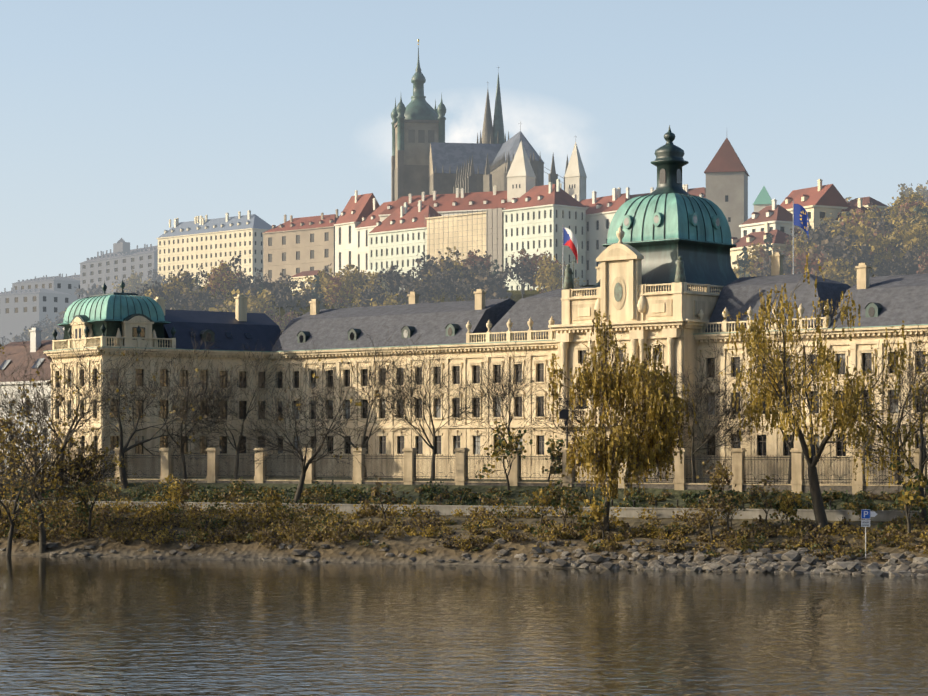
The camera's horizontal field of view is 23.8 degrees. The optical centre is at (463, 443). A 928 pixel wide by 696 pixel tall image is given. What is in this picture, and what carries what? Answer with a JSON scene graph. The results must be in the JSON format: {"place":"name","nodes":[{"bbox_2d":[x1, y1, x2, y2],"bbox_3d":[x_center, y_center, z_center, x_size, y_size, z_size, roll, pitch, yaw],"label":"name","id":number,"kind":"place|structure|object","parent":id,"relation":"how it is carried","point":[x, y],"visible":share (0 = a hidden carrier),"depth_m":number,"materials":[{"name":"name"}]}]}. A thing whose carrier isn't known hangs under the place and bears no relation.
{"place":"outdoors","nodes":[
{"label":"outdoors","id":0,"kind":"place"},
{"bbox_2d":[0,555,927,695],"bbox_3d":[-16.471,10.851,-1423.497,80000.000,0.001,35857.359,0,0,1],"label":"water","id":1,"kind":"structure","parent":0,"point":[91,626],"depth_m":127.55,"materials":[{"name":"brown liquid"}]},
{"bbox_2d":[0,260,927,573],"bbox_3d":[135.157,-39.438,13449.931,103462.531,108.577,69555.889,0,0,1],"label":"ground","id":2,"kind":"structure","parent":0,"point":[406,544],"depth_m":206.07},
{"bbox_2d":[0,328,63,473],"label":"neighbour house","id":3,"kind":"structure","parent":2,"relation":"on","point":[18,357],"depth_m":306.29,"materials":[{"name":"beige paint"}]},
{"bbox_2d":[0,135,888,344],"bbox_3d":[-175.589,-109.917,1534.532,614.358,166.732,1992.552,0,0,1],"label":"castle complex","id":4,"kind":"structure","parent":2,"relation":"on","point":[366,232],"depth_m":839.98,"materials":[{"name":"beige paint"}]},
{"bbox_2d":[391,39,568,200],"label":"cathedral","id":5,"kind":"structure","parent":4,"relation":"on","point":[426,159],"depth_m":932.89,"materials":[{"name":"stone"}]},
{"bbox_2d":[0,253,927,555],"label":"riverside trees","id":6,"kind":"object","parent":2,"relation":"on","point":[648,441],"visible":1,"depth_m":208.29,"materials":[{"name":"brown plant"}]},
{"bbox_2d":[0,473,927,559],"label":"bank shrubs","id":7,"kind":"object","parent":2,"relation":"on","point":[255,520],"visible":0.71,"depth_m":210.74,"materials":[{"name":"brown plant"}]},
{"bbox_2d":[0,180,927,346],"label":"hillside trees","id":8,"kind":"object","parent":2,"relation":"on","point":[880,240],"visible":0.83,"depth_m":493.35,"materials":[{"name":"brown plant"}]},
{"bbox_2d":[0,534,927,575],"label":"riprap stones","id":9,"kind":"object","parent":2,"relation":"on","point":[759,561],"visible":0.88,"depth_m":187.89,"materials":[{"name":"grey stone"}]},
{"bbox_2d":[1,448,927,495],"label":"garden fence","id":10,"kind":"object","parent":2,"relation":"on","point":[738,459],"visible":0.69,"depth_m":228.14,"materials":[{"name":"stone"}]},
{"bbox_2d":[559,398,567,447],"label":"speaker pole","id":11,"kind":"object","parent":10,"relation":"on","point":[563,413],"visible":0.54,"depth_m":231.63,"materials":[{"name":"grey metal"}]},
{"bbox_2d":[1,491,927,520],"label":"promenade wall","id":12,"kind":"structure","parent":2,"relation":"on","point":[838,515],"depth_m":211.47,"materials":[{"name":"stone"}]},
{"bbox_2d":[43,125,927,484],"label":"government building","id":13,"kind":"structure","parent":2,"relation":"on","point":[671,283],"depth_m":263.87,"materials":[{"name":"cream plaster"},{"name":"slate"},{"name":"green patinated copper"}]},
{"bbox_2d":[861,509,876,557],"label":"parking sign","id":14,"kind":"object","parent":2,"relation":"on","point":[865,515],"visible":0.92,"depth_m":184.15,"materials":[{"name":"blue metal"}]},
{"bbox_2d":[0,0,927,292],"label":"sky","id":15,"kind":"structure","parent":0,"point":[119,119],"materials":[{"name":"blue"}]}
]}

